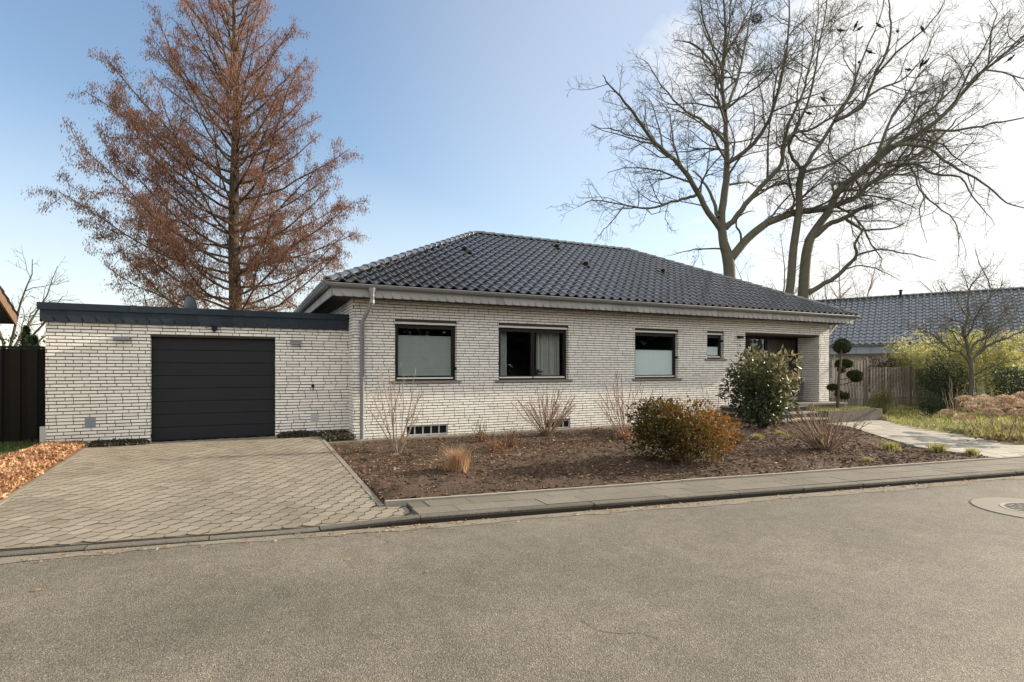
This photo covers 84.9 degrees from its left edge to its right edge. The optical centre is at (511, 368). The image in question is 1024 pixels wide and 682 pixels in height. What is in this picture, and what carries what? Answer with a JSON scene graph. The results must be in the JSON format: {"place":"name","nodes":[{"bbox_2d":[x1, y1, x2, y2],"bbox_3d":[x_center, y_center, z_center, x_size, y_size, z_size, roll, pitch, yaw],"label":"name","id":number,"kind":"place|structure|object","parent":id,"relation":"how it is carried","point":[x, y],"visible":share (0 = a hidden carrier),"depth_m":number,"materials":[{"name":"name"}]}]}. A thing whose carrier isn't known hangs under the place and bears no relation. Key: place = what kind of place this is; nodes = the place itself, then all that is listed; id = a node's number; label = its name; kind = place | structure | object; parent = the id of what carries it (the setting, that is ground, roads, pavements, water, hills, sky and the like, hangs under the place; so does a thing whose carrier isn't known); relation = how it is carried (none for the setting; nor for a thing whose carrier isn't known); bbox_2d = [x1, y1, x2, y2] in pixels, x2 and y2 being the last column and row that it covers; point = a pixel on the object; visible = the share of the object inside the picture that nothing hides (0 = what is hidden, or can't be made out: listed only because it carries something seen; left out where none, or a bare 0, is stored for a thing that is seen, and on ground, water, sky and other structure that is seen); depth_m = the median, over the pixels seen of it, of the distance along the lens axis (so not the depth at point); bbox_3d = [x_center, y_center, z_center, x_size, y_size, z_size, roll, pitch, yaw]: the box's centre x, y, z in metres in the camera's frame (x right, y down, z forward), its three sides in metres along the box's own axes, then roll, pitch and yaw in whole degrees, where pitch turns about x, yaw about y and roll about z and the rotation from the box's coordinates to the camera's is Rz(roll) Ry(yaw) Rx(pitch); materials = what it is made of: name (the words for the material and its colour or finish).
{"place":"outdoors","nodes":[
{"label":"outdoors","id":0,"kind":"place"},
{"bbox_2d":[0,438,39,454],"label":"lawn","id":1,"kind":"structure","parent":0,"point":[14,446],"depth_m":10.32,"materials":[{"name":"green plant"}]},
{"bbox_2d":[0,440,87,500],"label":"leaf groundcover","id":2,"kind":"object","parent":1,"relation":"on","point":[20,468],"visible":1,"depth_m":8.28,"materials":[{"name":"brown plant"}]},
{"bbox_2d":[0,435,413,551],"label":"driveway","id":3,"kind":"structure","parent":0,"point":[149,491],"depth_m":6.88,"materials":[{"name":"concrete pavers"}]},
{"bbox_2d":[152,425,447,441],"bbox_3d":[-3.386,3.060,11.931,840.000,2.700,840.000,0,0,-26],"label":"ground","id":4,"kind":"structure","parent":0,"point":[233,437],"depth_m":13.64,"materials":[{"name":"grey concrete"}]},
{"bbox_2d":[0,286,18,325],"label":"neighbour house","id":5,"kind":"structure","parent":4,"relation":"on","point":[9,313],"depth_m":12.94,"materials":[{"name":"wood"}]},
{"bbox_2d":[0,331,44,348],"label":"evergreen hedge","id":6,"kind":"object","parent":4,"relation":"on","point":[12,341],"visible":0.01,"depth_m":16.72,"materials":[{"name":"green plant"}]},
{"bbox_2d":[0,346,45,442],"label":"wooden fence","id":7,"kind":"object","parent":4,"relation":"on","point":[22,395],"visible":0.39,"depth_m":11.09,"materials":[{"name":"black wood"}]},
{"bbox_2d":[19,325,32,348],"bbox_3d":[-18.180,-0.014,21.056,1.162,3.248,1.184,0,0,-26],"label":"conifer","id":8,"kind":"object","parent":4,"relation":"on","point":[27,330],"visible":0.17,"depth_m":20.94,"materials":[{"name":"green plant"}]},
{"bbox_2d":[31,334,39,348],"bbox_3d":[-19.199,0.108,22.511,1.273,3.003,1.376,0,0,-26],"label":"conifer","id":9,"kind":"object","parent":4,"relation":"on","point":[35,339],"visible":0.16,"depth_m":22.48,"materials":[{"name":"green plant"}]},
{"bbox_2d":[0,245,83,345],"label":"bare tree","id":10,"kind":"object","parent":4,"relation":"on","point":[29,323],"visible":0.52,"depth_m":34.33,"materials":[{"name":"brown plant"}]},
{"bbox_2d":[133,260,185,306],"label":"bare tree","id":11,"kind":"object","parent":4,"relation":"on","point":[157,292],"visible":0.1,"depth_m":40.88,"materials":[{"name":"brown plant"}]},
{"bbox_2d":[36,302,348,442],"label":"garage","id":12,"kind":"structure","parent":4,"relation":"on","point":[149,373],"depth_m":11.12,"materials":[{"name":"white brick"}]},
{"bbox_2d":[184,294,197,307],"bbox_3d":[-7.385,-1.389,12.823,0.373,0.598,0.514,0,0,-26],"label":"satellite dish","id":13,"kind":"object","parent":12,"relation":"on","point":[190,301],"visible":0.55,"depth_m":12.74,"materials":[{"name":"paint"}]},
{"bbox_2d":[152,337,274,440],"bbox_3d":[-6.019,0.403,11.380,2.210,2.033,0.054,0,0,-26],"label":"garage door","id":14,"kind":"structure","parent":12,"relation":"in","point":[203,388],"depth_m":11.33,"materials":[{"name":"paint"}]},
{"bbox_2d":[21,0,370,311],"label":"dawn redwood","id":15,"kind":"object","parent":4,"relation":"on","point":[171,245],"visible":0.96,"depth_m":23.53,"materials":[{"name":"brown plant"}]},
{"bbox_2d":[86,429,356,447],"bbox_3d":[-5.509,1.498,10.941,4.724,0.425,1.005,0,0,-26],"label":"ivy","id":16,"kind":"object","parent":4,"relation":"on","point":[336,435],"visible":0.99,"depth_m":11.46,"materials":[{"name":"green plant"}]},
{"bbox_2d":[243,276,315,311],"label":"bare tree","id":17,"kind":"object","parent":4,"relation":"on","point":[276,301],"visible":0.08,"depth_m":42.83,"materials":[{"name":"brown plant"}]},
{"bbox_2d":[357,424,631,439],"bbox_3d":[1.206,1.648,13.918,11.200,0.325,0.529,0,0,-26],"label":"gravel strip","id":18,"kind":"object","parent":4,"relation":"on","point":[373,438],"visible":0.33,"depth_m":13.03,"materials":[{"name":"gravel"}]},
{"bbox_2d":[0,420,1023,506],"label":"edging","id":19,"kind":"object","parent":4,"relation":"on","point":[377,501],"visible":0.26,"depth_m":8.06,"materials":[{"name":"concrete"}]},
{"bbox_2d":[293,231,859,438],"bbox_3d":[1.560,-1.337,19.479,16.845,6.294,10.675,0,0,-26],"label":"bungalow","id":20,"kind":"object","parent":4,"relation":"on","point":[471,327],"visible":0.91,"depth_m":14.41,"materials":[{"name":"white brick"}]},
{"bbox_2d":[391,321,461,382],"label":"window","id":21,"kind":"structure","parent":20,"relation":"in","point":[427,348],"depth_m":12.78,"materials":[{"name":"glass"}]},
{"bbox_2d":[406,424,447,435],"bbox_3d":[-1.920,1.415,12.654,1.030,0.260,0.090,0,0,-26],"label":"basement window","id":22,"kind":"structure","parent":20,"relation":"in","point":[425,430],"depth_m":12.69,"materials":[{"name":"concrete"}]},
{"bbox_2d":[495,325,572,381],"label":"window","id":23,"kind":"structure","parent":20,"relation":"in","point":[522,349],"depth_m":14.38,"materials":[{"name":"glass"}]},
{"bbox_2d":[534,368,542,375],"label":"house plant","id":24,"kind":"object","parent":20,"relation":"in","point":[536,370],"visible":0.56,"depth_m":14.13,"materials":[{"name":"green plant"}]},
{"bbox_2d":[547,420,569,427],"bbox_3d":[1.129,1.410,14.147,0.740,0.200,0.050,0,0,-26],"label":"basement window","id":25,"kind":"structure","parent":20,"relation":"in","point":[566,423],"depth_m":14.23,"materials":[{"name":"concrete"}]},
{"bbox_2d":[632,330,681,379],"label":"window","id":26,"kind":"structure","parent":20,"relation":"in","point":[654,350],"depth_m":15.75,"materials":[{"name":"glass"}]},
{"bbox_2d":[705,333,726,359],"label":"window","id":27,"kind":"structure","parent":20,"relation":"in","point":[713,339],"depth_m":16.63,"materials":[{"name":"glass"}]},
{"bbox_2d":[330,421,991,505],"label":"bark mulch","id":28,"kind":"object","parent":4,"relation":"on","point":[631,462],"visible":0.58,"depth_m":9.54,"materials":[{"name":"brown wood"}]},
{"bbox_2d":[367,364,424,452],"bbox_3d":[-2.102,0.692,10.287,1.124,1.805,0.778,0,0,9],"label":"bare shrub","id":29,"kind":"object","parent":28,"relation":"on","point":[401,444],"visible":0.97,"depth_m":10.27,"materials":[{"name":"brown plant"}]},
{"bbox_2d":[439,444,479,471],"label":"ornamental grass","id":30,"kind":"object","parent":28,"relation":"on","point":[457,462],"depth_m":8.39,"materials":[{"name":"plant"}]},
{"bbox_2d":[469,416,491,442],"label":"withered perennial","id":31,"kind":"object","parent":28,"relation":"on","point":[481,437],"visible":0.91,"depth_m":11.50,"materials":[{"name":"brown plant"}]},
{"bbox_2d":[483,434,516,452],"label":"withered perennial","id":32,"kind":"object","parent":28,"relation":"on","point":[495,445],"visible":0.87,"depth_m":10.07,"materials":[{"name":"brown plant"}]},
{"bbox_2d":[499,428,525,447],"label":"withered perennial","id":33,"kind":"object","parent":28,"relation":"on","point":[510,444],"visible":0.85,"depth_m":10.82,"materials":[{"name":"brown plant"}]},
{"bbox_2d":[513,378,575,434],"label":"bare shrub","id":34,"kind":"object","parent":28,"relation":"on","point":[546,431],"visible":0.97,"depth_m":12.66,"materials":[{"name":"brown plant"}]},
{"bbox_2d":[594,374,652,438],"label":"bare shrub","id":35,"kind":"object","parent":28,"relation":"on","point":[625,430],"visible":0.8,"depth_m":11.93,"materials":[{"name":"beige plant"}]},
{"bbox_2d":[622,395,747,466],"bbox_3d":[2.776,1.024,9.225,1.760,1.188,2.004,0,0,44],"label":"copper shrub","id":36,"kind":"object","parent":28,"relation":"on","point":[665,428],"visible":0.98,"depth_m":8.95,"materials":[{"name":"brown plant"}]},
{"bbox_2d":[685,381,719,440],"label":"bare shrub","id":37,"kind":"object","parent":28,"relation":"on","point":[708,401],"visible":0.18,"depth_m":12.01,"materials":[{"name":"brown plant"}]},
{"bbox_2d":[726,427,750,444],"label":"lavender","id":38,"kind":"object","parent":28,"relation":"on","point":[742,438],"visible":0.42,"depth_m":11.29,"materials":[{"name":"grey plant"}]},
{"bbox_2d":[752,433,764,438],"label":"grass tuft","id":39,"kind":"object","parent":28,"relation":"on","point":[758,436],"visible":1,"depth_m":12.31,"materials":[{"name":"green plant"}]},
{"bbox_2d":[716,345,805,428],"bbox_3d":[6.298,0.497,14.157,2.040,2.254,2.123,0,0,-26],"label":"rhododendron","id":40,"kind":"object","parent":28,"relation":"on","point":[770,386],"visible":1,"depth_m":13.94,"materials":[{"name":"green plant"}]},
{"bbox_2d":[772,429,786,434],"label":"grass tuft","id":41,"kind":"object","parent":28,"relation":"on","point":[779,432],"visible":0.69,"depth_m":12.93,"materials":[{"name":"green plant"}]},
{"bbox_2d":[774,402,870,450],"bbox_3d":[5.879,1.124,10.699,1.759,0.956,1.463,0,0,-26],"label":"bare shrub","id":42,"kind":"object","parent":28,"relation":"on","point":[821,444],"visible":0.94,"depth_m":10.58,"materials":[{"name":"brown plant"}]},
{"bbox_2d":[860,455,875,461],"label":"grass tuft","id":43,"kind":"object","parent":28,"relation":"on","point":[866,459],"visible":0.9,"depth_m":9.30,"materials":[{"name":"plant"}]},
{"bbox_2d":[874,440,903,450],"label":"grass tuft","id":44,"kind":"object","parent":28,"relation":"on","point":[890,446],"visible":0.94,"depth_m":10.63,"materials":[{"name":"plant"}]},
{"bbox_2d":[921,441,956,451],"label":"grass tuft","id":45,"kind":"object","parent":28,"relation":"on","point":[937,448],"visible":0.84,"depth_m":10.44,"materials":[{"name":"plant"}]},
{"bbox_2d":[959,447,982,454],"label":"grass tuft","id":46,"kind":"object","parent":28,"relation":"on","point":[971,451],"visible":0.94,"depth_m":10.03,"materials":[{"name":"green plant"}]},
{"bbox_2d":[555,0,1004,281],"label":"bare oak","id":47,"kind":"object","parent":4,"relation":"on","point":[728,254],"visible":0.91,"depth_m":29.77,"materials":[{"name":"brown plant"}]},
{"bbox_2d":[751,13,761,23],"bbox_3d":[12.782,-18.248,29.202,0.583,0.487,0.601,0,0,-26],"label":"bird nest","id":48,"kind":"object","parent":47,"relation":"attached to","point":[754,18],"visible":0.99,"depth_m":29.13,"materials":[{"name":"brown plant"}]},
{"bbox_2d":[721,401,847,424],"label":"porch steps","id":49,"kind":"structure","parent":4,"relation":"on","point":[826,404],"depth_m":16.29,"materials":[{"name":"concrete"}]},
{"bbox_2d":[791,378,807,401],"bbox_3d":[9.410,0.715,18.435,0.571,0.774,0.546,0,0,3],"label":"plant pot","id":50,"kind":"object","parent":49,"relation":"on","point":[800,392],"visible":0.45,"depth_m":18.32,"materials":[{"name":"grey metal"}]},
{"bbox_2d":[718,225,860,299],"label":"bare tree","id":51,"kind":"object","parent":4,"relation":"on","point":[796,290],"visible":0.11,"depth_m":46.98,"materials":[{"name":"brown plant"}]},
{"bbox_2d":[808,408,882,422],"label":"planter wall","id":52,"kind":"structure","parent":4,"relation":"on","point":[875,414],"depth_m":16.67,"materials":[{"name":"concrete"}]},
{"bbox_2d":[807,405,873,410],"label":"planter grass","id":53,"kind":"structure","parent":52,"relation":"in","point":[854,407],"depth_m":17.03,"materials":[{"name":"green plant"}]},
{"bbox_2d":[826,338,863,407],"bbox_3d":[10.373,0.301,17.330,1.233,2.537,0.936,0,0,-42],"label":"topiary tree","id":54,"kind":"object","parent":52,"relation":"on","point":[840,346],"visible":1,"depth_m":17.21,"materials":[{"name":"green plant"}]},
{"bbox_2d":[809,237,897,299],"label":"bare tree","id":55,"kind":"object","parent":4,"relation":"on","point":[839,288],"visible":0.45,"depth_m":50.02,"materials":[{"name":"brown plant"}]},
{"bbox_2d":[829,357,931,406],"bbox_3d":[13.910,0.585,22.015,9.010,2.250,0.182,0,0,-26],"label":"wooden fence","id":56,"kind":"object","parent":4,"relation":"on","point":[863,398],"visible":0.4,"depth_m":22.25,"materials":[{"name":"brown wood"}]},
{"bbox_2d":[910,244,1023,291],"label":"bare tree","id":57,"kind":"object","parent":4,"relation":"on","point":[966,284],"visible":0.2,"depth_m":45.77,"materials":[{"name":"brown plant"}]},
{"bbox_2d":[988,263,1023,287],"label":"bare tree","id":58,"kind":"object","parent":4,"relation":"on","point":[1008,283],"visible":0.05,"depth_m":44.10,"materials":[{"name":"brown plant"}]},
{"bbox_2d":[0,479,1023,681],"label":"road","id":59,"kind":"structure","parent":0,"point":[919,585],"depth_m":3.98,"materials":[{"name":"grey asphalt"}]},
{"bbox_2d":[0,469,1023,557],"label":"kerb","id":60,"kind":"structure","parent":59,"relation":"on","point":[528,510],"depth_m":6.38,"materials":[{"name":"concrete"}]},
{"bbox_2d":[0,476,1023,563],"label":"gutter strip","id":61,"kind":"object","parent":59,"relation":"on","point":[3,560],"visible":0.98,"depth_m":6.09,"materials":[{"name":"grey concrete"}]},
{"bbox_2d":[0,476,1012,589],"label":"gutter litter","id":62,"kind":"object","parent":61,"relation":"on","point":[475,522],"visible":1,"depth_m":5.91,"materials":[{"name":"beige plant"}]},
{"bbox_2d":[969,497,1023,517],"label":"manhole cover","id":63,"kind":"object","parent":59,"relation":"on","point":[1005,506],"visible":1,"depth_m":6.76,"materials":[{"name":"concrete"}]},
{"bbox_2d":[0,0,1023,345],"label":"sky","id":64,"kind":"structure","parent":0,"point":[461,117],"materials":[{"name":"blue"}]},
{"bbox_2d":[407,457,1023,514],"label":"pavement","id":65,"kind":"structure","parent":0,"point":[531,499],"depth_m":7.49,"materials":[{"name":"grey concrete"}]},
{"bbox_2d":[815,286,1023,401],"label":"neighbour house","id":66,"kind":"structure","parent":0,"point":[872,329],"depth_m":29.33,"materials":[{"name":"grey tile"}]},
{"bbox_2d":[829,354,834,379],"bbox_3d":[16.830,-0.242,30.383,1.249,1.704,0.055,0,0,36],"label":"window","id":67,"kind":"structure","parent":66,"relation":"in","point":[832,356],"depth_m":30.12,"materials":[{"name":"glass"}]},
{"bbox_2d":[827,420,1023,457],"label":"garden path","id":68,"kind":"structure","parent":0,"point":[911,436],"depth_m":12.32,"materials":[{"name":"stone"}]},
{"bbox_2d":[830,398,1023,444],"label":"garden lawn","id":69,"kind":"structure","parent":0,"point":[975,436],"depth_m":15.69,"materials":[{"name":"green plant"}]},
{"bbox_2d":[850,354,906,397],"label":"bronze hedge","id":70,"kind":"object","parent":69,"relation":"on","point":[891,361],"visible":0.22,"depth_m":25.22,"materials":[{"name":"brown plant"}]},
{"bbox_2d":[865,388,895,414],"bbox_3d":[11.887,1.139,18.210,0.924,1.012,0.895,0,0,-26],"label":"dwarf conifer","id":71,"kind":"object","parent":69,"relation":"on","point":[876,399],"visible":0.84,"depth_m":18.13,"materials":[{"name":"green plant"}]},
{"bbox_2d":[771,0,1023,298],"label":"bare oak","id":72,"kind":"object","parent":69,"relation":"on","point":[819,227],"visible":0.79,"depth_m":29.89,"materials":[{"name":"brown plant"}]},
{"bbox_2d":[879,335,951,402],"bbox_3d":[18.265,0.045,25.059,2.868,3.136,3.160,0,0,-26],"label":"bamboo","id":73,"kind":"object","parent":69,"relation":"on","point":[906,358],"visible":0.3,"depth_m":25.09,"materials":[{"name":"green plant"}]},
{"bbox_2d":[913,388,945,416],"bbox_3d":[13.402,1.119,17.956,0.790,1.058,0.737,0,0,15],"label":"dwarf conifer","id":74,"kind":"object","parent":69,"relation":"on","point":[932,408],"visible":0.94,"depth_m":17.90,"materials":[{"name":"green plant"}]},
{"bbox_2d":[915,348,976,409],"bbox_3d":[15.816,0.453,20.547,1.988,2.449,1.866,0,0,-26],"label":"evergreen shrub","id":75,"kind":"object","parent":69,"relation":"on","point":[929,379],"visible":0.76,"depth_m":20.30,"materials":[{"name":"green plant"}]},
{"bbox_2d":[903,319,991,407],"bbox_3d":[17.748,-0.230,22.840,2.811,3.686,2.711,0,0,27],"label":"bamboo","id":76,"kind":"object","parent":69,"relation":"on","point":[922,355],"visible":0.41,"depth_m":22.65,"materials":[{"name":"green plant"}]},
{"bbox_2d":[941,378,965,415],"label":"bare shrub","id":77,"kind":"object","parent":69,"relation":"on","point":[954,409],"visible":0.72,"depth_m":17.55,"materials":[{"name":"brown plant"}]},
{"bbox_2d":[891,251,1023,412],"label":"tree","id":78,"kind":"object","parent":69,"relation":"on","point":[970,360],"visible":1,"depth_m":19.49,"materials":[{"name":"plant"}]},
{"bbox_2d":[937,394,1016,435],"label":"hydrangea","id":79,"kind":"object","parent":69,"relation":"on","point":[966,404],"visible":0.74,"depth_m":13.61,"materials":[{"name":"plant"}]},
{"bbox_2d":[941,326,1023,407],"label":"bamboo","id":80,"kind":"object","parent":69,"relation":"on","point":[1006,353],"visible":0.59,"depth_m":21.21,"materials":[{"name":"green plant"}]},
{"bbox_2d":[953,394,1023,442],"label":"hydrangea","id":81,"kind":"object","parent":69,"relation":"on","point":[988,402],"visible":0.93,"depth_m":12.34,"materials":[{"name":"plant"}]},
{"bbox_2d":[968,391,1023,431],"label":"hydrangea","id":82,"kind":"object","parent":69,"relation":"on","point":[1017,395],"visible":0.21,"depth_m":14.47,"materials":[{"name":"plant"}]},
{"bbox_2d":[970,395,1023,441],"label":"hydrangea","id":83,"kind":"object","parent":69,"relation":"on","point":[1012,402],"visible":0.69,"depth_m":12.25,"materials":[{"name":"plant"}]},
{"bbox_2d":[984,365,1023,409],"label":"evergreen shrub","id":84,"kind":"object","parent":69,"relation":"on","point":[1011,388],"visible":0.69,"depth_m":18.69,"materials":[{"name":"green plant"}]},
{"bbox_2d":[1004,400,1023,435],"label":"hydrangea","id":85,"kind":"object","parent":69,"relation":"on","point":[1007,412],"visible":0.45,"depth_m":13.29,"materials":[{"name":"plant"}]}
]}

